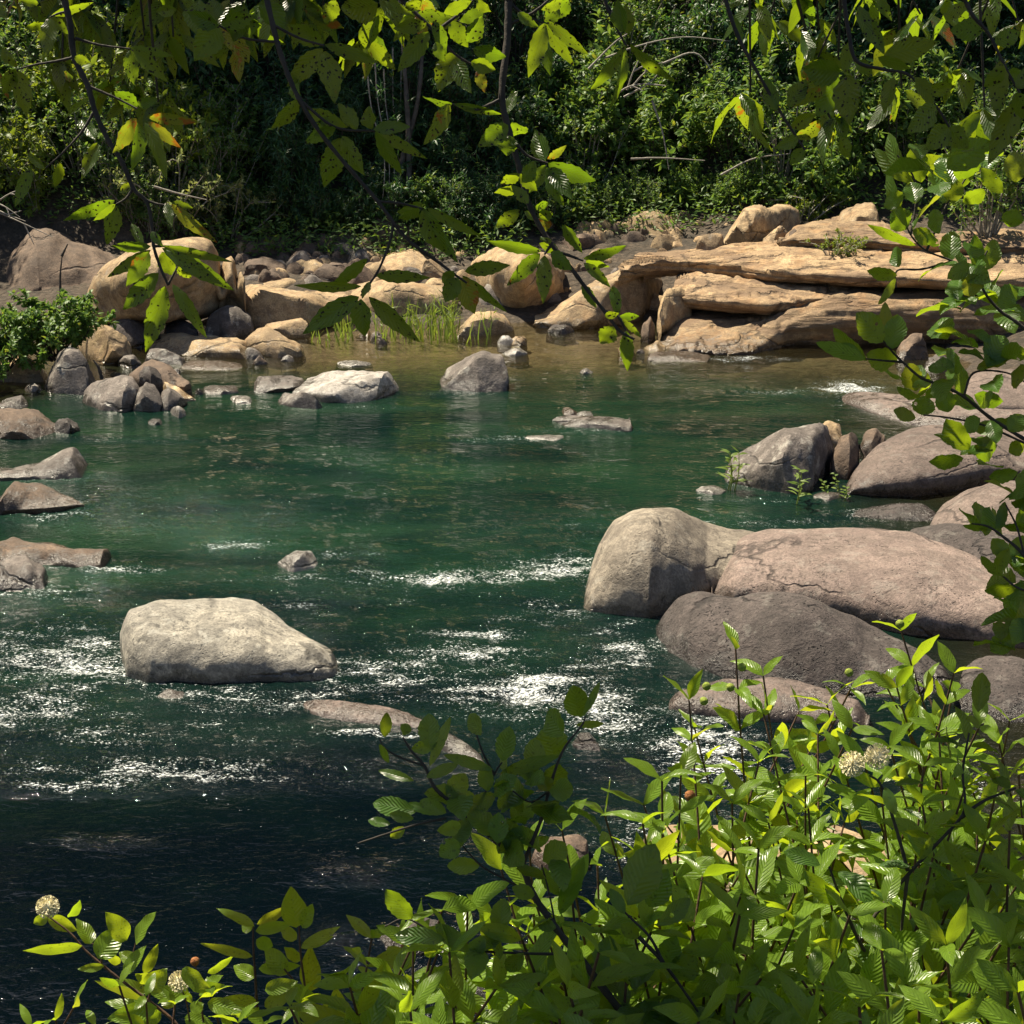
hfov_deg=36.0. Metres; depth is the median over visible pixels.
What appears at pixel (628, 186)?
shrub
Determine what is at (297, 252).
stone
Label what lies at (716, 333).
bedrock slab
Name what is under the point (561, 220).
shrub
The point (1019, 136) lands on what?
shrub
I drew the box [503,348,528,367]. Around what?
stone
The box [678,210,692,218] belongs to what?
stone
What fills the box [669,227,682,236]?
rock
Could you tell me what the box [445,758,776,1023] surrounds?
buttonbush
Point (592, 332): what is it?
stone
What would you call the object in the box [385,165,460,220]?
shrub
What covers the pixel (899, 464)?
boulder
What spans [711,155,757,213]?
shrub
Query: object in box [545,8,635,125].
shrub
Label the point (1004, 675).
boulder
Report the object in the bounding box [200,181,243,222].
shrub
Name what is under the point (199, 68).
shrub
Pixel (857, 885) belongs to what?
alder sapling
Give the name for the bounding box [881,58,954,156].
shrub
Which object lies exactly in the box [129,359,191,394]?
rock
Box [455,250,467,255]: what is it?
stone
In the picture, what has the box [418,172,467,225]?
shrub
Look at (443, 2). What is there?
shrub
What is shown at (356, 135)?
shrub
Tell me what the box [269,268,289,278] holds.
stone
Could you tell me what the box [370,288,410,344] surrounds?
reed clump
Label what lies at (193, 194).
shrub
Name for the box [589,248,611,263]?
stone
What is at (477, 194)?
shrub
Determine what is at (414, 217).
shrub
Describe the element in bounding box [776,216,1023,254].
bedrock slab
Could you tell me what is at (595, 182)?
shrub
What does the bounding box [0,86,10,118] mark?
shrub
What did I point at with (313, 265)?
rock
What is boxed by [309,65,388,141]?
shrub
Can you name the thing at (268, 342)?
rock
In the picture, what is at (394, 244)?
undergrowth
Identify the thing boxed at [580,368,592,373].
stone
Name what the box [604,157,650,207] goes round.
shrub
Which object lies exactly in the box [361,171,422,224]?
shrub
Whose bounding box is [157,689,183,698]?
rock
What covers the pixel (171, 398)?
rock
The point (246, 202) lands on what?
shrub
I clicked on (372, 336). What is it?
stone
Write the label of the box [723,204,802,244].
boulder
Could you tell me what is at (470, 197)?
shrub
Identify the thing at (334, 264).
rock
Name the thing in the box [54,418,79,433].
stone
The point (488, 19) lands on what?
shrub
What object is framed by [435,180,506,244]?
shrub
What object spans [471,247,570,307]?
boulder
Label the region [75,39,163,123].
shrub
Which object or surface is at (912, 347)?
rock
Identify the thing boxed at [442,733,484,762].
rock
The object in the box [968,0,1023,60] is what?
shrub
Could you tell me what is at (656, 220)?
boulder
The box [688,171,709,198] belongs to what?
shrub
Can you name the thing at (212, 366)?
rock
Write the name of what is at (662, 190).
shrub
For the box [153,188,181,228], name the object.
shrub
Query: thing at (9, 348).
shrub
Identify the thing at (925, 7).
shrub
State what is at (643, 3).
shrub
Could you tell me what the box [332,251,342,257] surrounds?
stone
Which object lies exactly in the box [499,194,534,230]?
shrub
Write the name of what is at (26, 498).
rock
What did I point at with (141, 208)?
shrub
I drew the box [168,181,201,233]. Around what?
shrub
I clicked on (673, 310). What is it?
rock
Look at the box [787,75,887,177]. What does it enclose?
shrub
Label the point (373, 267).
stone
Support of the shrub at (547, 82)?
on the ground
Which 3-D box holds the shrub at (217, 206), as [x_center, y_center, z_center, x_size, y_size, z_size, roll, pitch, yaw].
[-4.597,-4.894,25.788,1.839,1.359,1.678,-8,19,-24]
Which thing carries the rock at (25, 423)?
in the water
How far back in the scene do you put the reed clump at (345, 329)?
21.39 m
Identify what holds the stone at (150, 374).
on the boulder at (117, 393)
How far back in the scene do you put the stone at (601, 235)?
25.81 m
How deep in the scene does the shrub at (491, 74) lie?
27.07 m
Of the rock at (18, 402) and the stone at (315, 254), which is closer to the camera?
the rock at (18, 402)
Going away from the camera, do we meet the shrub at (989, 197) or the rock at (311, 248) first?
the shrub at (989, 197)
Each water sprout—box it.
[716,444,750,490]
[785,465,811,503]
[819,473,849,498]
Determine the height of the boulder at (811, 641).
0.753 m
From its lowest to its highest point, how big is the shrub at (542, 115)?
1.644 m
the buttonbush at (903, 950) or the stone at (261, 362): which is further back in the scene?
the stone at (261, 362)
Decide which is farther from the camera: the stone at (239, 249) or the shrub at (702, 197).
the shrub at (702, 197)
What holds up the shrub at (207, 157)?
on the ground
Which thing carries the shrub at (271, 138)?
on the ground
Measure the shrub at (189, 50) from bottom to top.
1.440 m
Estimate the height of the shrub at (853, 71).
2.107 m
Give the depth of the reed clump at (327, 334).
21.18 m
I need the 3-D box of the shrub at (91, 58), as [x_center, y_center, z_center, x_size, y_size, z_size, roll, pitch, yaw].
[-6.809,-6.989,25.621,1.864,2.332,1.998,9,19,28]
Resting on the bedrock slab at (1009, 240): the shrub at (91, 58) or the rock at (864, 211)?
the rock at (864, 211)
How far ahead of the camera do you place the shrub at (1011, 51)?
27.48 m
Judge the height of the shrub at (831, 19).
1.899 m
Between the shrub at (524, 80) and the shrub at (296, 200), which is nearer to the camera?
the shrub at (296, 200)
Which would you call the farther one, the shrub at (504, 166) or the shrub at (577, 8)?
the shrub at (577, 8)
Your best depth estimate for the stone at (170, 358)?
19.75 m
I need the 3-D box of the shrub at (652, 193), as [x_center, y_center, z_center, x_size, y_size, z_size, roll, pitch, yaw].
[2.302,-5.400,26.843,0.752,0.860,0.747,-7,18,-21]
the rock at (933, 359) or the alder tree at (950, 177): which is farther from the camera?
the rock at (933, 359)
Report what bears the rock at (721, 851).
in the water
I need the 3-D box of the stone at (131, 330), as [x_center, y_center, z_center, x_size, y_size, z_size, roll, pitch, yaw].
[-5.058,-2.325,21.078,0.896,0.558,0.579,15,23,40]
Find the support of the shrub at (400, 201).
on the ground
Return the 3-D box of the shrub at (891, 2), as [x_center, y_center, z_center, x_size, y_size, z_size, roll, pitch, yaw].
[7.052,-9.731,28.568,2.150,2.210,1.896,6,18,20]
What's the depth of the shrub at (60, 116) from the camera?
25.13 m
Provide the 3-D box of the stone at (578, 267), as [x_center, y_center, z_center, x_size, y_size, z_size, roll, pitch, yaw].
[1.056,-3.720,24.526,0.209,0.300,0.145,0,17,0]
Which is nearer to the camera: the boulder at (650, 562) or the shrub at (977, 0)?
the boulder at (650, 562)
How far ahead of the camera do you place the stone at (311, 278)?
23.80 m
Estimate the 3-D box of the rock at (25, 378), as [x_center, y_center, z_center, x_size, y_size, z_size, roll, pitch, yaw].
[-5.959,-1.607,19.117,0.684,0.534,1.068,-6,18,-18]
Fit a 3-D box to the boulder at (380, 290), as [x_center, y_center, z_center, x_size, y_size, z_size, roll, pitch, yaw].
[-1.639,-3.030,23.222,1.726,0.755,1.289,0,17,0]
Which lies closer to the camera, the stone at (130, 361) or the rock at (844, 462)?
the rock at (844, 462)
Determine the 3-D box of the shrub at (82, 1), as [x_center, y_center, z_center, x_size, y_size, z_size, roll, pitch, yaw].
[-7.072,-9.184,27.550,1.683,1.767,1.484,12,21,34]
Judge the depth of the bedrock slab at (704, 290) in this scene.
21.38 m
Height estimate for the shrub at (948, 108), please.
2.126 m
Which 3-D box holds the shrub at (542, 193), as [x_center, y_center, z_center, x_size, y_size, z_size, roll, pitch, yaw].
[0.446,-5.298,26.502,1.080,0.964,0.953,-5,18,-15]
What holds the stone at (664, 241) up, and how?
on the ground
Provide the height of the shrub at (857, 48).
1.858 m
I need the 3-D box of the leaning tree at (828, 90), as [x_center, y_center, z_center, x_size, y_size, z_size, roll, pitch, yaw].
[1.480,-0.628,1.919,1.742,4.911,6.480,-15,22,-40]
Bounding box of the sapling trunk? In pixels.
[395,0,423,199]
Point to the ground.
(14, 234)
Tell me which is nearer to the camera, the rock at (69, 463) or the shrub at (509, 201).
the rock at (69, 463)
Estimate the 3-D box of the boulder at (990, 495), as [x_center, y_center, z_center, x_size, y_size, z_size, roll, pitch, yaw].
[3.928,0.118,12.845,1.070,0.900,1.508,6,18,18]
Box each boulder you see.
[6,228,115,290]
[82,375,138,412]
[87,237,245,324]
[119,597,337,683]
[206,305,253,339]
[292,370,398,402]
[351,280,458,315]
[374,248,426,270]
[440,351,508,391]
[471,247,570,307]
[533,270,661,335]
[584,507,753,617]
[622,210,677,235]
[656,591,950,698]
[711,527,1023,658]
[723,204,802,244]
[724,422,833,493]
[846,424,1023,504]
[930,481,1023,535]
[954,656,1023,724]
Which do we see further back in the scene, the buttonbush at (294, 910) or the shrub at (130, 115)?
the shrub at (130, 115)
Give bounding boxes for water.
[0,320,1023,1023]
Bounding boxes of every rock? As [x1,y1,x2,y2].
[0,355,47,397]
[0,395,27,408]
[0,408,54,438]
[0,447,87,480]
[0,481,84,513]
[0,537,110,567]
[0,555,46,591]
[44,347,95,394]
[77,325,131,367]
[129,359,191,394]
[132,382,161,411]
[136,333,251,368]
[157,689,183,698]
[161,387,187,410]
[163,382,195,401]
[180,360,244,371]
[243,257,285,275]
[245,284,350,330]
[245,327,305,368]
[254,375,304,392]
[263,278,295,287]
[277,550,317,571]
[292,238,317,254]
[300,259,322,275]
[303,699,421,727]
[322,262,344,266]
[330,230,367,243]
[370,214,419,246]
[380,917,442,955]
[423,242,455,254]
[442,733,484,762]
[450,311,514,345]
[475,986,485,998]
[531,834,588,870]
[552,415,631,431]
[561,232,607,250]
[572,732,599,750]
[643,274,676,281]
[643,825,886,920]
[646,351,710,368]
[656,286,691,340]
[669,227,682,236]
[669,677,869,726]
[696,233,726,249]
[763,226,787,241]
[829,432,865,479]
[839,202,878,221]
[842,392,1023,428]
[852,503,935,520]
[859,428,885,458]
[895,333,928,370]
[909,523,1023,582]
[924,354,946,380]
[953,369,1023,408]
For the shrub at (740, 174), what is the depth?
26.43 m
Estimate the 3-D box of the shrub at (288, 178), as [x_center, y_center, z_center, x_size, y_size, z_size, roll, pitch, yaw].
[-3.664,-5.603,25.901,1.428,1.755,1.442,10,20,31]
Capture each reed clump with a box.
[310,327,336,347]
[333,315,355,345]
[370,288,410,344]
[398,285,462,343]
[461,306,503,345]
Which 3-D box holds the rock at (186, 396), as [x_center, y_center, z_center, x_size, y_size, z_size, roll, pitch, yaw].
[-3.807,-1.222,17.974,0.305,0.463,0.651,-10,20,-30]
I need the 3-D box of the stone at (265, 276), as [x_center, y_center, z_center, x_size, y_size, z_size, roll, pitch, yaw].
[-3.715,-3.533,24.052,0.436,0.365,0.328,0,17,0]
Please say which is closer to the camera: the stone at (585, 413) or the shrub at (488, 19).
the stone at (585, 413)
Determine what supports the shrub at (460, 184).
on the ground
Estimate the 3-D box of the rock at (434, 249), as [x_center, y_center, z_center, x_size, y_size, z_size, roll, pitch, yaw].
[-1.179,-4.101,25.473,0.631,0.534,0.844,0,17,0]
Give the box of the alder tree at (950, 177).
[816,132,1023,654]
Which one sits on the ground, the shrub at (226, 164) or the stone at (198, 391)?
the shrub at (226, 164)
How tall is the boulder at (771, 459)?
0.820 m
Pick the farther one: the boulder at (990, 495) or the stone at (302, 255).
the stone at (302, 255)
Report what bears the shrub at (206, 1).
on the ground
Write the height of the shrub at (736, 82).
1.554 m
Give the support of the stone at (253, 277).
on the ground
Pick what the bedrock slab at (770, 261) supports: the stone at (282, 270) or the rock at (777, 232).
the rock at (777, 232)
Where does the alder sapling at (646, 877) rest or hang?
on the ground
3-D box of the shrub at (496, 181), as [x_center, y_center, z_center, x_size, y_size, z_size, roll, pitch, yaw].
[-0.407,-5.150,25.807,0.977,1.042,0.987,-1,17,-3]
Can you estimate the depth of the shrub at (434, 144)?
26.19 m
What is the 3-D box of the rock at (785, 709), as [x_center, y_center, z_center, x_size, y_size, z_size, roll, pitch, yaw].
[1.565,1.288,9.806,1.255,0.440,0.480,2,17,7]
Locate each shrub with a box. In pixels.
[0,0,60,62]
[0,3,61,86]
[0,21,36,116]
[0,44,57,152]
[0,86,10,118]
[0,100,56,186]
[0,127,64,217]
[0,133,20,189]
[0,288,117,372]
[0,306,53,382]
[1,39,79,133]
[15,8,137,139]
[16,83,112,175]
[68,97,140,202]
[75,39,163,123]
[80,0,133,18]
[81,71,157,176]
[88,0,178,68]
[90,147,245,239]
[93,0,157,77]
[108,57,198,144]
[111,175,154,223]
[112,83,218,192]
[114,157,176,233]
[129,179,162,228]
[132,25,262,119]
[144,189,175,224]
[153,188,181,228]
[168,29,250,92]
[168,73,248,172]
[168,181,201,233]
[169,0,255,35]
[177,114,247,212]
[179,175,209,222]
[185,91,268,170]
[186,173,292,242]
[188,102,269,201]
[191,66,264,145]
[195,177,231,221]
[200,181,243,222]
[203,180,257,234]
[204,47,293,125]
[219,186,247,223]
[229,54,329,156]
[230,163,278,215]
[231,0,327,90]
[235,0,254,9]
[238,87,310,170]
[240,196,265,232]
[242,184,277,231]
[245,0,324,60]
[249,91,342,201]
[255,182,291,222]
[257,33,345,106]
[262,122,324,223]
[284,0,361,77]
[285,169,330,232]
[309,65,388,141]
[316,0,379,44]
[316,89,390,177]
[326,185,361,224]
[326,187,365,231]
[335,189,372,233]
[339,167,403,230]
[341,147,400,199]
[343,23,430,120]
[343,195,385,232]
[348,34,447,158]
[350,0,460,88]
[360,181,394,216]
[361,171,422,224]
[362,90,460,181]
[384,0,463,56]
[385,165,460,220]
[388,189,420,220]
[395,172,427,210]
[396,190,428,223]
[408,127,479,197]
[408,169,449,221]
[417,73,524,163]
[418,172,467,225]
[422,43,511,117]
[428,166,473,231]
[429,15,503,100]
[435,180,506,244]
[444,169,500,213]
[445,161,505,232]
[451,92,538,178]
[452,0,501,32]
[457,175,491,219]
[467,0,553,72]
[468,168,515,224]
[484,134,546,204]
[491,184,522,208]
[494,48,566,117]
[498,56,590,154]
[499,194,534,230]
[506,165,551,221]
[513,87,601,167]
[515,40,589,103]
[516,181,567,216]
[518,191,543,230]
[520,181,576,228]
[526,0,598,27]
[530,0,612,54]
[544,172,607,223]
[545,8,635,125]
[545,199,578,229]
[550,91,634,188]
[557,67,623,139]
[564,72,656,171]
[571,183,598,210]
[572,161,607,215]
[583,0,669,86]
[592,176,621,216]
[599,171,643,214]
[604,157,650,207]
[607,87,707,183]
[613,0,684,55]
[616,91,687,188]
[625,170,665,215]
[626,167,661,207]
[629,59,711,139]
[633,40,701,119]
[635,0,729,88]
[636,163,686,212]
[656,148,715,212]
[662,162,691,207]
[680,62,755,159]
[684,63,781,169]
[685,0,751,59]
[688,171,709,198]
[688,171,722,208]
[690,0,792,80]
[693,0,752,32]
[697,166,734,209]
[700,38,779,104]
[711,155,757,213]
[714,153,760,207]
[726,153,778,204]
[727,45,820,153]
[728,65,820,187]
[743,21,852,111]
[745,0,815,48]
[751,162,792,205]
[756,0,867,81]
[763,0,836,30]
[771,184,851,221]
[776,122,879,214]
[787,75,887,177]
[791,36,890,144]
[793,19,886,112]
[802,228,871,256]
[818,0,914,50]
[839,35,907,84]
[856,49,936,189]
[872,34,967,153]
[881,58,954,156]
[886,0,938,30]
[886,0,985,66]
[896,32,978,112]
[916,8,991,74]
[926,101,1023,237]
[928,80,1020,174]
[937,0,1011,13]
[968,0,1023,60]
[972,46,1023,107]
[973,78,1023,151]
[974,23,1023,92]
[1005,89,1023,155]
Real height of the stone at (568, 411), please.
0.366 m
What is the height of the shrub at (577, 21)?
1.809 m
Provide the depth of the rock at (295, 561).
12.24 m
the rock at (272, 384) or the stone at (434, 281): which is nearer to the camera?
the rock at (272, 384)
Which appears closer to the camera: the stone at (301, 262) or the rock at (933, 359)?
the rock at (933, 359)
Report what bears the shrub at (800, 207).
on the ground
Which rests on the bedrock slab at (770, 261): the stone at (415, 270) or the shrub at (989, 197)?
the shrub at (989, 197)
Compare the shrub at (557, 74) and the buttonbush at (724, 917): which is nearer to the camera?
the buttonbush at (724, 917)
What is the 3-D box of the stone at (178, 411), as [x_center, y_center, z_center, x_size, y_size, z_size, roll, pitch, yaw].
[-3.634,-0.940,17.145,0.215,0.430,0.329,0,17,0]
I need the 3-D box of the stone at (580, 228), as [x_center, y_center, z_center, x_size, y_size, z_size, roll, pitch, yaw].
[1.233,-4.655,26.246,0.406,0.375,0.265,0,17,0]
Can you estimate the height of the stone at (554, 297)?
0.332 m
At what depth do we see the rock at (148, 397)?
17.29 m
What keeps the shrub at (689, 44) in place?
on the ground
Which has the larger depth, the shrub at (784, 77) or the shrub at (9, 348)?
the shrub at (784, 77)
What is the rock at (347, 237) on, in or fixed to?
on the ground
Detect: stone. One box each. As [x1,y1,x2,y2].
[25,383,42,393]
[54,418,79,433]
[109,319,159,355]
[110,372,120,376]
[117,355,141,368]
[139,366,162,394]
[144,348,185,367]
[148,418,161,424]
[164,320,198,335]
[170,406,185,417]
[195,389,203,394]
[203,385,238,394]
[230,395,251,403]
[232,234,248,242]
[234,242,245,252]
[235,253,251,262]
[243,241,262,255]
[245,274,258,280]
[245,347,263,367]
[248,269,259,274]
[252,356,268,369]
[258,269,273,282]
[258,271,281,282]
[265,243,285,254]
[265,318,310,342]
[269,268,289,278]
[276,268,287,273]
[277,252,290,258]
[278,391,321,408]
[280,355,296,370]
[286,251,310,265]
[286,262,303,274]
[289,250,310,258]
[296,260,304,265]
[304,273,322,283]
[305,270,313,275]
[309,231,319,241]
[311,251,323,257]
[313,266,343,281]
[318,235,334,249]
[321,257,330,263]
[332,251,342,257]
[334,242,351,254]
[335,360,372,370]
[347,248,369,262]
[348,258,359,265]
[348,266,373,283]
[354,242,371,250]
[355,330,370,340]
[360,237,372,247]
[365,262,385,276]
[367,251,381,258]
[369,331,381,343]
[370,256,380,261]
[375,336,387,349]
[396,242,406,248]
[406,267,422,282]
[419,259,443,278]
[425,278,443,285]
[450,266,458,271]
[453,306,462,313]
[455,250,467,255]
[457,270,470,276]
[479,284,503,305]
[497,335,513,352]
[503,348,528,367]
[511,338,526,351]
[512,336,526,342]
[525,434,563,440]
[546,324,575,345]
[547,293,560,302]
[562,407,576,414]
[575,263,581,271]
[576,221,590,231]
[576,411,592,415]
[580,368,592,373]
[585,328,594,335]
[588,229,606,242]
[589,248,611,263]
[590,222,602,231]
[596,221,606,231]
[601,219,610,228]
[604,230,613,236]
[608,223,626,234]
[614,221,627,227]
[617,349,635,364]
[624,231,643,241]
[635,349,644,365]
[639,228,648,234]
[640,316,654,349]
[642,340,665,363]
[650,295,661,310]
[651,234,674,249]
[661,229,669,234]
[668,224,684,230]
[668,234,681,241]
[672,241,682,247]
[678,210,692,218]
[696,485,725,494]
[789,228,796,235]
[813,491,844,500]
[823,420,841,448]
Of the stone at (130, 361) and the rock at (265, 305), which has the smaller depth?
the stone at (130, 361)
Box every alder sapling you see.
[358,682,715,1023]
[784,672,1023,996]
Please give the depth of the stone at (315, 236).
25.61 m
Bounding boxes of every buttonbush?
[20,895,258,1023]
[201,887,415,1023]
[244,833,668,1023]
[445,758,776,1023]
[615,613,1023,1023]
[638,622,945,1023]
[806,641,1023,1023]
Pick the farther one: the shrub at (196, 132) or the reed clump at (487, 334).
the shrub at (196, 132)
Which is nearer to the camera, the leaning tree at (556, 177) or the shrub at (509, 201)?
the leaning tree at (556, 177)
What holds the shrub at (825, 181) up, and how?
on the ground
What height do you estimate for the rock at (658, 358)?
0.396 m
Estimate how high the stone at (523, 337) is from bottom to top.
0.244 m
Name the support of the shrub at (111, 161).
on the ground
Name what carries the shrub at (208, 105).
on the ground
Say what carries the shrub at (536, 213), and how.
on the ground
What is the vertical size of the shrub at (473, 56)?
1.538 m
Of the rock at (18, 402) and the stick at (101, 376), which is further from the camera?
the stick at (101, 376)
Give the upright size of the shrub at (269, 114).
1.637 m
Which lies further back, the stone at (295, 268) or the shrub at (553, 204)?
the shrub at (553, 204)
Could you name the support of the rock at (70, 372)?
on the ground
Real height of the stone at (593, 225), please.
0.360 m
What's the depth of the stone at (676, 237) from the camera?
25.70 m
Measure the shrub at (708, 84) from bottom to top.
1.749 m
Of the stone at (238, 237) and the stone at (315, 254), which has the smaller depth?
the stone at (315, 254)
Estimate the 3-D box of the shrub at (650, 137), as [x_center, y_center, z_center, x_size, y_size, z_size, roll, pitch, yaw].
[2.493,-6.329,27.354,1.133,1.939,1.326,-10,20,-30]
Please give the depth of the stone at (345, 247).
25.19 m
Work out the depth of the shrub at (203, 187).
24.93 m
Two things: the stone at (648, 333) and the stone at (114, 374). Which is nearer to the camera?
the stone at (114, 374)
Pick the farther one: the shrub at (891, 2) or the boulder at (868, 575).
the shrub at (891, 2)
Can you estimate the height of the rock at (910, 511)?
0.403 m
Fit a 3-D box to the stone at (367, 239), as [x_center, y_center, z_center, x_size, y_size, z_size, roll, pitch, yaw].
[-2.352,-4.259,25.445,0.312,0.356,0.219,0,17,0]
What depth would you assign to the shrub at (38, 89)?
25.66 m
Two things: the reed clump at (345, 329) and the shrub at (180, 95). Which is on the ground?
the shrub at (180, 95)
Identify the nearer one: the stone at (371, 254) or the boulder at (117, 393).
the boulder at (117, 393)
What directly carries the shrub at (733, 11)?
on the ground
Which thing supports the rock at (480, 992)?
in the water
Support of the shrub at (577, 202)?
on the ground
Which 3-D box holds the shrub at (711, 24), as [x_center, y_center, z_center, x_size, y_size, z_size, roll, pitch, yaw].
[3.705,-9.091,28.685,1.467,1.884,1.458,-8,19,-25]
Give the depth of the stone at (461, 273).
24.25 m
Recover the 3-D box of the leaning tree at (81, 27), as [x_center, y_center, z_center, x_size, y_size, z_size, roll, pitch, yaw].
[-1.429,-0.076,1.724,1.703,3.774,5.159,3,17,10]
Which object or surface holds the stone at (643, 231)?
on the ground
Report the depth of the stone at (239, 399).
17.70 m
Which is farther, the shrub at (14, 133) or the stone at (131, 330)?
the shrub at (14, 133)
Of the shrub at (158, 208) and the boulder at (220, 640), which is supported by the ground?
the shrub at (158, 208)
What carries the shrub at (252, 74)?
on the ground
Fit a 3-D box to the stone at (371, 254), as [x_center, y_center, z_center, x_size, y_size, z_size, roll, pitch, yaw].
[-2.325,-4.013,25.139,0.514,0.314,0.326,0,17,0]
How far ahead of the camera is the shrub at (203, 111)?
26.14 m
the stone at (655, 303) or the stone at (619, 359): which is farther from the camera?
the stone at (655, 303)
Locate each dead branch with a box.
[0,191,51,245]
[153,185,206,199]
[588,34,789,175]
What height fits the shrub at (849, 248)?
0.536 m
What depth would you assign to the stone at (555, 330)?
21.75 m
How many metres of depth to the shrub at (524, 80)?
27.68 m
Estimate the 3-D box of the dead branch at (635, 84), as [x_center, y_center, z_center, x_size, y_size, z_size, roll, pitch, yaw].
[2.939,-6.962,26.734,3.288,2.279,2.262,0,17,0]
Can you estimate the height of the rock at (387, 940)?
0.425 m
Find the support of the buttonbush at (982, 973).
on the ground
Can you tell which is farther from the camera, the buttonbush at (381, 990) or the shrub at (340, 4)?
the shrub at (340, 4)
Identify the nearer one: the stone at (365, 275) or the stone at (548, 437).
the stone at (548, 437)
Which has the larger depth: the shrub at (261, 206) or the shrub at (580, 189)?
the shrub at (580, 189)
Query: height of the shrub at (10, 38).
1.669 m
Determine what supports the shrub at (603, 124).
on the ground
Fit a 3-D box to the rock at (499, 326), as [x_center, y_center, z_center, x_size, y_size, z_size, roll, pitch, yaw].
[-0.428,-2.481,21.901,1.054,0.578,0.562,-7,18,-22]
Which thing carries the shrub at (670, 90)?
on the ground
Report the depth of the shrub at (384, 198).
25.83 m
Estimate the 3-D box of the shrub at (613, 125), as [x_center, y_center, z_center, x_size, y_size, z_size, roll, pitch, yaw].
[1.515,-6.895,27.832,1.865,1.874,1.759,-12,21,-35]
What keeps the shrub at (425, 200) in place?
on the ground
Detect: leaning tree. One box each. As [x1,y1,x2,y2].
[0,0,285,351]
[156,0,509,341]
[322,0,674,370]
[711,0,1023,165]
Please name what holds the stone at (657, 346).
on the ground
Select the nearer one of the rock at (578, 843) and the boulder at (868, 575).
the rock at (578, 843)
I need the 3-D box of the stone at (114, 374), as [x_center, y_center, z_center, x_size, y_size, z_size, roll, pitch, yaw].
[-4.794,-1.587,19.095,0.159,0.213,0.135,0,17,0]
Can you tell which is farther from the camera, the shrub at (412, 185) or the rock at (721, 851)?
the shrub at (412, 185)
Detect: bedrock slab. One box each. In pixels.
[618,240,1023,289]
[660,287,1023,364]
[672,270,870,315]
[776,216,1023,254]
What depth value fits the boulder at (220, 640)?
10.16 m
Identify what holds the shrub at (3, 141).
on the ground
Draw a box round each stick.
[59,244,67,293]
[93,360,103,379]
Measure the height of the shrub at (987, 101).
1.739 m
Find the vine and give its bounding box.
[367,48,419,199]
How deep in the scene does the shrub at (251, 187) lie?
26.00 m
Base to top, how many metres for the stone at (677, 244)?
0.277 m
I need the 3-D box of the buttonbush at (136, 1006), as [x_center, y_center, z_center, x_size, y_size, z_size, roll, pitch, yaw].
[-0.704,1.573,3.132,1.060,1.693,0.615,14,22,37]
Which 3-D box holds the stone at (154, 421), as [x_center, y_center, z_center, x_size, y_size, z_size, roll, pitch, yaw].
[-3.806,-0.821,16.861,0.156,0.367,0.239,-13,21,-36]
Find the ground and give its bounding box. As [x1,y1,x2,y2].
[0,0,1023,431]
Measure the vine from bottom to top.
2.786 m
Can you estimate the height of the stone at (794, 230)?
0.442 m
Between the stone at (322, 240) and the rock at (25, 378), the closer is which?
the rock at (25, 378)
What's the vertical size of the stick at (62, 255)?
0.692 m
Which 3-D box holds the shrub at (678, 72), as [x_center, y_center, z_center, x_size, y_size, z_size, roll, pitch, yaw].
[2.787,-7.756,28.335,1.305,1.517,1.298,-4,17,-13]
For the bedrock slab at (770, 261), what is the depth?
21.80 m
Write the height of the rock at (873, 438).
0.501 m
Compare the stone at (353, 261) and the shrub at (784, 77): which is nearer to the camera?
the stone at (353, 261)
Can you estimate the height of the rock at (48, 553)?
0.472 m
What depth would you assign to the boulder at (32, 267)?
23.32 m
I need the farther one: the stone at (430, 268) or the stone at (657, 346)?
the stone at (430, 268)
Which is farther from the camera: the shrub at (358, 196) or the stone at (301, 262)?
the shrub at (358, 196)
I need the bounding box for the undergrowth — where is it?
[0,0,1023,258]
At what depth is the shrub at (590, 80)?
27.83 m
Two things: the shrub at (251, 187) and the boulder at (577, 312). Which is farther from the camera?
the shrub at (251, 187)
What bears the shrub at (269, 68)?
on the ground
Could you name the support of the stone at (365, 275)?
on the ground
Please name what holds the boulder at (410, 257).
on the ground
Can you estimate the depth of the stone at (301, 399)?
17.50 m
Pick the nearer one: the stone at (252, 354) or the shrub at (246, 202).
the stone at (252, 354)
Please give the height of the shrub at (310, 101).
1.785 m
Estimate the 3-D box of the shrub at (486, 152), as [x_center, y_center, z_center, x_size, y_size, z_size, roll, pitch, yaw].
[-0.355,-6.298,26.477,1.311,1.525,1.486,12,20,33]
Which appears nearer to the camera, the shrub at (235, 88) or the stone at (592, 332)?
the stone at (592, 332)
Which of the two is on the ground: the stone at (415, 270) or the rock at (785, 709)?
the stone at (415, 270)
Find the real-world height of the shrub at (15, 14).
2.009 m
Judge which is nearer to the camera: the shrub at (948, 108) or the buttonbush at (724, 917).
the buttonbush at (724, 917)
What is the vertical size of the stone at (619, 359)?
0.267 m
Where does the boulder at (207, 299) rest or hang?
on the ground
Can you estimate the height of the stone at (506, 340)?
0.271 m
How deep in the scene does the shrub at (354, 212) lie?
25.65 m
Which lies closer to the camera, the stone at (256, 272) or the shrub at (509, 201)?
the stone at (256, 272)
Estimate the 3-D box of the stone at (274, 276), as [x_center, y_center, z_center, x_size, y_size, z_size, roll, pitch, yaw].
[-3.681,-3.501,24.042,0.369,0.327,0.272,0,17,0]
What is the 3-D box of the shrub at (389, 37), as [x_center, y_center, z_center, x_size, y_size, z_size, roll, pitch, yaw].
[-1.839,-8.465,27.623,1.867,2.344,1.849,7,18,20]
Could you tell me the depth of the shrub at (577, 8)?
29.54 m
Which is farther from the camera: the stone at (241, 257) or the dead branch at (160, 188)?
the stone at (241, 257)
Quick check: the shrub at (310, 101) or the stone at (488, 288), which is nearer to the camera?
the stone at (488, 288)

